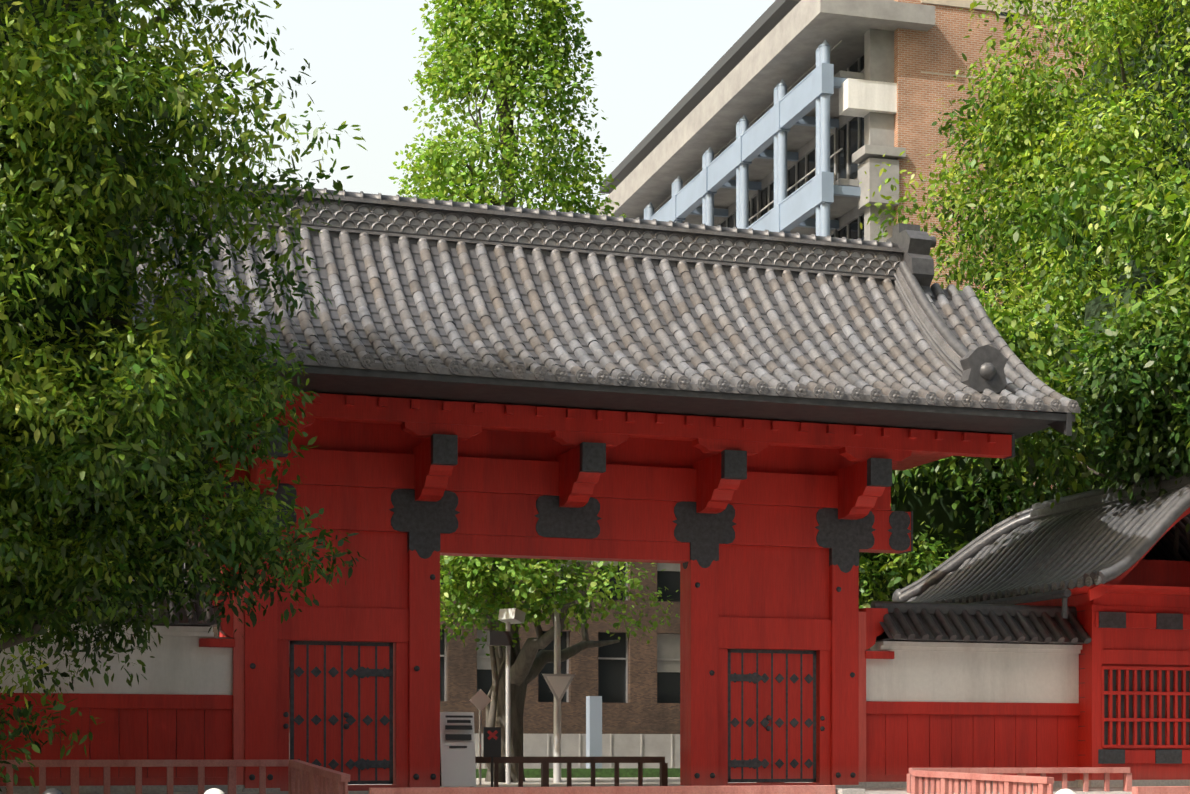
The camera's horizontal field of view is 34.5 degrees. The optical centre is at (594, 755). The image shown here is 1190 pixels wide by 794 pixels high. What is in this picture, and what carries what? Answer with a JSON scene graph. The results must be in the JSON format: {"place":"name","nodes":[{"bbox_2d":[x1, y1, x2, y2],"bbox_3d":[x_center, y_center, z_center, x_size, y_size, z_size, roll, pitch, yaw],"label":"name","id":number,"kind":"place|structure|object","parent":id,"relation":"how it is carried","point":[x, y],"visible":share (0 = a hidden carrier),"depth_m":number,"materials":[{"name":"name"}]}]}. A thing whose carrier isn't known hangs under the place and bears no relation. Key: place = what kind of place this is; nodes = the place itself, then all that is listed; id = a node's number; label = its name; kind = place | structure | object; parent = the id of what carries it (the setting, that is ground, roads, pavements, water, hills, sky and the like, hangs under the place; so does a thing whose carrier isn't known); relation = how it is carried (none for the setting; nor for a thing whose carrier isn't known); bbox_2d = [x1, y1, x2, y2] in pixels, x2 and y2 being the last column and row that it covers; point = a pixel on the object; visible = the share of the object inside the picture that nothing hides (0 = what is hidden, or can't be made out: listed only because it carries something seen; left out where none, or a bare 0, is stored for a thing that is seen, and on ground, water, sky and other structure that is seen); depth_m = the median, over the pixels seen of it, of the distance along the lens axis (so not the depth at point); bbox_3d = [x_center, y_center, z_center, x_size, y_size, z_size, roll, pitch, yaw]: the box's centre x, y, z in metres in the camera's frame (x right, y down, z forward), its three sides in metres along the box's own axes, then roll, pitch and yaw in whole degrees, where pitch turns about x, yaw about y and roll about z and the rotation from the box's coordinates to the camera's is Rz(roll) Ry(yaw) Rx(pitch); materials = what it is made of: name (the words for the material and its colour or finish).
{"place":"outdoors","nodes":[
{"label":"outdoors","id":0,"kind":"place"},
{"bbox_2d":[112,0,775,213],"label":"sky","id":1,"kind":"structure","parent":0,"point":[360,54],"materials":[{"name":"white"}]},
{"bbox_2d":[0,777,1131,793],"bbox_3d":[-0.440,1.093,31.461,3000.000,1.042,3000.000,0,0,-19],"label":"ground","id":2,"kind":"structure","parent":0,"point":[676,781],"depth_m":37.65,"materials":[{"name":"stone"}]},
{"bbox_2d":[53,0,184,340],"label":"camphor wood","id":3,"kind":"object","parent":2,"relation":"on","point":[118,322],"visible":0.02,"depth_m":23.42,"materials":[{"name":"brown plant"}]},
{"bbox_2d":[0,0,332,791],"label":"tree","id":4,"kind":"object","parent":3,"relation":"on","point":[134,206],"depth_m":21.59,"materials":[{"name":"green plant"}]},
{"bbox_2d":[0,0,133,546],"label":"tree foliage","id":5,"kind":"object","parent":4,"relation":"attached to","point":[70,323],"visible":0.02,"depth_m":22.76,"materials":[{"name":"green plant"}]},
{"bbox_2d":[24,409,219,590],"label":"leaves","id":6,"kind":"object","parent":4,"relation":"attached to","point":[177,457],"visible":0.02,"depth_m":24.86,"materials":[{"name":"green plant"}]},
{"bbox_2d":[0,0,366,791],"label":"camphor leaves","id":7,"kind":"object","parent":4,"relation":"attached to","point":[6,64],"visible":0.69,"depth_m":21.61,"materials":[{"name":"green plant"}]},
{"bbox_2d":[0,295,367,698],"bbox_3d":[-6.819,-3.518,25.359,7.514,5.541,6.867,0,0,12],"label":"camphor leaves","id":8,"kind":"object","parent":4,"relation":"attached to","point":[220,559],"visible":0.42,"depth_m":23.98,"materials":[{"name":"green plant"}]},
{"bbox_2d":[0,580,244,792],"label":"boundary wall","id":9,"kind":"structure","parent":2,"relation":"on","point":[185,700],"depth_m":29.45,"materials":[{"name":"red painted wood"},{"name":"white plaster"},{"name":"grey roof tile"}]},
{"bbox_2d":[139,530,679,777],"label":"background building","id":10,"kind":"structure","parent":2,"relation":"on","point":[633,682],"depth_m":59.46,"materials":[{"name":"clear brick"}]},
{"bbox_2d":[440,565,515,657],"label":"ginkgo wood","id":11,"kind":"object","parent":2,"relation":"on","point":[500,653],"depth_m":41.27,"materials":[{"name":"brown plant"}]},
{"bbox_2d":[440,555,604,655],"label":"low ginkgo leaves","id":12,"kind":"object","parent":11,"relation":"attached to","point":[452,565],"visible":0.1,"depth_m":38.84,"materials":[{"name":"green plant"}]},
{"bbox_2d":[440,560,617,786],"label":"signs and posts","id":13,"kind":"object","parent":2,"relation":"on","point":[457,753],"visible":0.79,"depth_m":38.25,"materials":[{"name":"grey metal"}]},
{"bbox_2d":[453,0,619,781],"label":"ginkgo wood","id":14,"kind":"object","parent":2,"relation":"on","point":[528,662],"visible":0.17,"depth_m":41.49,"materials":[{"name":"brown plant"}]},
{"bbox_2d":[388,0,677,643],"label":"ginkgo leaves","id":15,"kind":"object","parent":14,"relation":"attached to","point":[455,67],"visible":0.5,"depth_m":40.70,"materials":[{"name":"green plant"}]},
{"bbox_2d":[43,788,1075,793],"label":"bollards","id":16,"kind":"object","parent":2,"relation":"on","point":[219,791],"visible":1,"depth_m":19.93,"materials":[{"name":"grey"}]},
{"bbox_2d":[475,757,667,786],"bbox_3d":[-0.853,0.431,32.694,4.430,0.815,0.110,0,0,-19],"label":"dark fence","id":17,"kind":"object","parent":2,"relation":"on","point":[569,761],"visible":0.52,"depth_m":32.81,"materials":[{"name":"black metal"}]},
{"bbox_2d":[0,760,1189,793],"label":"pink fences","id":18,"kind":"object","parent":2,"relation":"on","point":[306,777],"visible":0.98,"depth_m":27.25,"materials":[{"name":"metal"}]},
{"bbox_2d":[129,354,1074,792],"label":"gate","id":19,"kind":"structure","parent":2,"relation":"on","point":[763,520],"depth_m":31.04,"materials":[{"name":"red wood"}]},
{"bbox_2d":[133,149,1080,435],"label":"tiled roof","id":20,"kind":"structure","parent":19,"relation":"on","point":[445,287],"depth_m":31.30,"materials":[{"name":"grey tile"}]},
{"bbox_2d":[597,0,1180,488],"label":"research building","id":21,"kind":"structure","parent":2,"relation":"on","point":[793,116],"depth_m":67.36,"materials":[{"name":"beige concrete"}]},
{"bbox_2d":[859,469,1189,787],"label":"gatehouse wing","id":22,"kind":"structure","parent":2,"relation":"on","point":[1040,635],"depth_m":34.35,"materials":[{"name":"red painted wood"},{"name":"white plaster"},{"name":"dark roof tile"}]},
{"bbox_2d":[1009,0,1159,190],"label":"camphor wood","id":23,"kind":"object","parent":2,"relation":"on","point":[1123,71],"visible":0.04,"depth_m":42.69,"materials":[{"name":"brown plant"}]},
{"bbox_2d":[933,147,1189,531],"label":"camphor leaves","id":24,"kind":"object","parent":23,"relation":"attached to","point":[1091,460],"visible":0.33,"depth_m":36.07,"materials":[{"name":"green plant"}]},
{"bbox_2d":[1028,0,1189,375],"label":"tree foliage","id":25,"kind":"object","parent":23,"relation":"attached to","point":[1185,71],"depth_m":44.19,"materials":[{"name":"green plant"}]},
{"bbox_2d":[1073,457,1128,482],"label":"camphor wood","id":26,"kind":"object","parent":2,"relation":"on","point":[1097,473],"visible":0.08,"depth_m":40.15,"materials":[{"name":"brown plant"}]},
{"bbox_2d":[859,0,1189,490],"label":"camphor leaves","id":27,"kind":"object","parent":26,"relation":"attached to","point":[1123,121],"visible":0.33,"depth_m":43.31,"materials":[{"name":"green plant"}]},
{"bbox_2d":[1063,255,1189,477],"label":"tree foliage","id":28,"kind":"object","parent":26,"relation":"on","point":[1094,307],"visible":0.06,"depth_m":37.68,"materials":[{"name":"green plant"}]},
{"bbox_2d":[1140,407,1189,560],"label":"trunk","id":29,"kind":"object","parent":2,"relation":"on","point":[1177,557],"visible":0.1,"depth_m":35.44,"materials":[{"name":"brown plant"}]},
{"bbox_2d":[1053,292,1189,505],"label":"overhanging leaves","id":30,"kind":"object","parent":29,"relation":"attached to","point":[1104,387],"visible":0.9,"depth_m":33.45,"materials":[{"name":"green plant"}]},
{"bbox_2d":[1163,388,1189,425],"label":"foliage","id":31,"kind":"object","parent":29,"relation":"attached to","point":[1167,406],"depth_m":34.27,"materials":[{"name":"green plant"}]},
{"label":"camphor tree wood","id":32,"kind":"object","parent":2,"relation":"on","visible":0},
{"bbox_2d":[924,0,1187,384],"bbox_3d":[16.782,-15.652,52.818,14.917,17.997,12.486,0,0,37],"label":"camphor leaves","id":33,"kind":"object","parent":32,"relation":"attached to","point":[947,124],"visible":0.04,"depth_m":53.03,"materials":[{"name":"green plant"}]},
{"bbox_2d":[1079,4,1187,97],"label":"tree foliage","id":34,"kind":"object","parent":32,"relation":"on","point":[1102,70],"depth_m":53.12,"materials":[{"name":"green plant"}]},
{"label":"camphor tree wood","id":35,"kind":"object","parent":2,"relation":"on","visible":0},
{"bbox_2d":[859,457,1038,600],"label":"tree foliage","id":36,"kind":"object","parent":35,"relation":"attached to","point":[917,504],"visible":0.08,"depth_m":43.06,"materials":[{"name":"green plant"}]},
{"bbox_2d":[859,285,1128,649],"bbox_3d":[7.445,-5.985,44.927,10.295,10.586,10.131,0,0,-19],"label":"camphor leaves","id":37,"kind":"object","parent":35,"relation":"attached to","point":[988,502],"visible":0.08,"depth_m":41.85,"materials":[{"name":"green plant"}]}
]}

